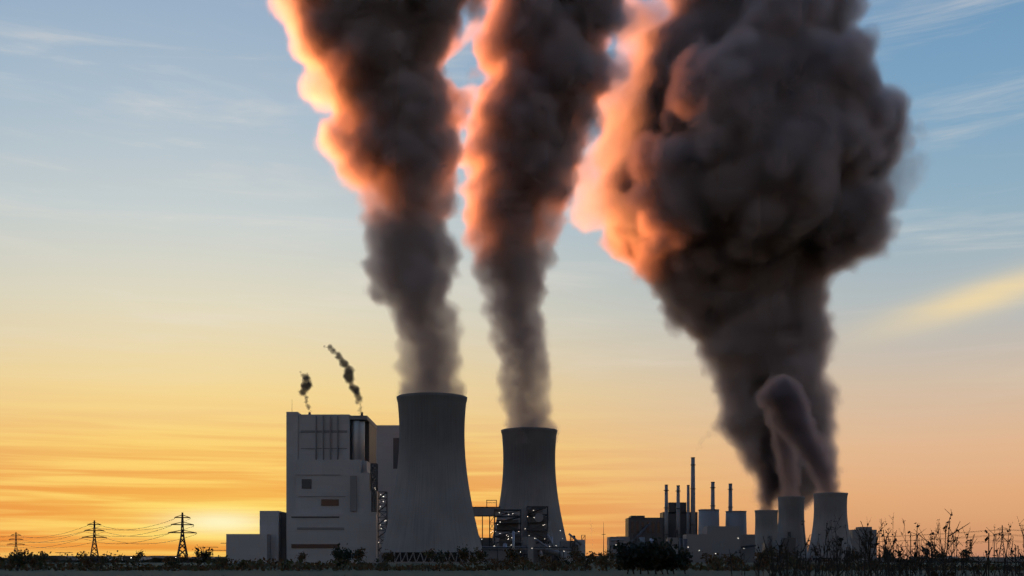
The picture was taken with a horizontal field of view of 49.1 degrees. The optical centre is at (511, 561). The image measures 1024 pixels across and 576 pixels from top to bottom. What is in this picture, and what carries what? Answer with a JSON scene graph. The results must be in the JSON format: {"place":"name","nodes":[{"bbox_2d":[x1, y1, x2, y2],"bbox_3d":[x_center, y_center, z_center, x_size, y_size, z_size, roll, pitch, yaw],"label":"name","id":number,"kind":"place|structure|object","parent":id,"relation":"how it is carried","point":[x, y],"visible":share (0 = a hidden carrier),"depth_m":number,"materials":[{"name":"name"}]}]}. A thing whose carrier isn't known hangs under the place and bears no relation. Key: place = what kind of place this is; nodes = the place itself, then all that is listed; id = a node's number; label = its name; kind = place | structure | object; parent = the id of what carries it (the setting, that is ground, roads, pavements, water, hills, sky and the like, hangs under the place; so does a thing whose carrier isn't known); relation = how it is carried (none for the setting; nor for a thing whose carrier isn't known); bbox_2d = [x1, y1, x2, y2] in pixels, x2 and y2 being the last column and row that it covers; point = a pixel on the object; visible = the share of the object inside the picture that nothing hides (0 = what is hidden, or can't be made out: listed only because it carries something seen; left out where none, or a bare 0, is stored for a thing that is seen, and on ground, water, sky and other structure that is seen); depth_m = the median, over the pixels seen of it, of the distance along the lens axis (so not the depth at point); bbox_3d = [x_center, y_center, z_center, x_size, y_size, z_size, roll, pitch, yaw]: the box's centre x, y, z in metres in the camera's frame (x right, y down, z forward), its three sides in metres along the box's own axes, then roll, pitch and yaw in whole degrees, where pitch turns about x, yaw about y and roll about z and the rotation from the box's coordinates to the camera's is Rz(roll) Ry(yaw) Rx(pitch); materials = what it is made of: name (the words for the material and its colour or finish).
{"place":"outdoors","nodes":[
{"label":"outdoors","id":0,"kind":"place"},
{"bbox_2d":[0,562,1023,575],"bbox_3d":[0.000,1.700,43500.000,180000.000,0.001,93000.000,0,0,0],"label":"ground","id":1,"kind":"structure","parent":0,"point":[593,571],"depth_m":174.69,"materials":[{"name":"black"}]},
{"bbox_2d":[226,412,398,562],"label":"power plant building","id":2,"kind":"structure","parent":1,"relation":"on","point":[341,471],"depth_m":1286.00,"materials":[{"name":"grey concrete"}]},
{"bbox_2d":[376,392,484,562],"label":"cooling tower","id":3,"kind":"structure","parent":1,"relation":"on","point":[431,506],"depth_m":1136.36,"materials":[{"name":"concrete"}]},
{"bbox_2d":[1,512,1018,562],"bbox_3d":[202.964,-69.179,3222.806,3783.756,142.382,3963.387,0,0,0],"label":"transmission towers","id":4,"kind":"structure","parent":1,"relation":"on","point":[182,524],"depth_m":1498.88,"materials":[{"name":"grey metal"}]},
{"bbox_2d":[0,557,1022,562],"bbox_3d":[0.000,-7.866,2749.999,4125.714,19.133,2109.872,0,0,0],"label":"distant treeline","id":5,"kind":"object","parent":1,"relation":"on","point":[155,560],"visible":0.13,"depth_m":1900.26,"materials":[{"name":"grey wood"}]},
{"bbox_2d":[0,543,1023,570],"bbox_3d":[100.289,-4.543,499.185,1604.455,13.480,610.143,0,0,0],"label":"hedgerow shrubs","id":6,"kind":"object","parent":1,"relation":"on","point":[37,561],"visible":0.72,"depth_m":215.39,"materials":[{"name":"grey plant"}]},
{"bbox_2d":[2,546,1023,561],"bbox_3d":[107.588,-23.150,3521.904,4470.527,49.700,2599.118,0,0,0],"label":"distant town","id":7,"kind":"object","parent":1,"relation":"on","point":[1000,559],"visible":0.11,"depth_m":2517.61,"materials":[{"name":"grey"}]},
{"bbox_2d":[5,509,1023,575],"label":"weeds","id":8,"kind":"object","parent":1,"relation":"on","point":[926,550],"visible":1,"depth_m":13.09,"materials":[{"name":"black"}]},
{"bbox_2d":[473,500,584,562],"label":"industrial structure","id":9,"kind":"object","parent":1,"relation":"on","point":[530,548],"visible":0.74,"depth_m":1327.50,"materials":[{"name":"grey metal"}]},
{"bbox_2d":[492,427,566,561],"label":"cooling tower","id":10,"kind":"structure","parent":1,"relation":"on","point":[529,475],"depth_m":1431.53,"materials":[{"name":"concrete"}]},
{"bbox_2d":[610,536,692,573],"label":"dark bush","id":11,"kind":"object","parent":1,"relation":"on","point":[655,555],"visible":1,"depth_m":150.20,"materials":[{"name":"grey plant"}]},
{"bbox_2d":[602,457,876,562],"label":"old power station blocks","id":12,"kind":"structure","parent":1,"relation":"on","point":[694,531],"depth_m":2070.00,"materials":[{"name":"grey concrete"}]},
{"bbox_2d":[755,510,777,561],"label":"cooling tower","id":13,"kind":"structure","parent":1,"relation":"on","point":[766,524],"depth_m":2519.67,"materials":[{"name":"concrete"}]},
{"bbox_2d":[773,496,807,562],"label":"cooling tower","id":14,"kind":"structure","parent":1,"relation":"on","point":[790,513],"depth_m":1994.28,"materials":[{"name":"concrete"}]},
{"bbox_2d":[804,492,855,562],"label":"cooling tower","id":15,"kind":"structure","parent":1,"relation":"on","point":[828,506],"depth_m":1885.19,"materials":[{"name":"concrete"}]},
{"bbox_2d":[0,0,1023,558],"label":"sky","id":16,"kind":"structure","parent":0,"point":[777,246],"materials":[{"name":"orange"}]}
]}

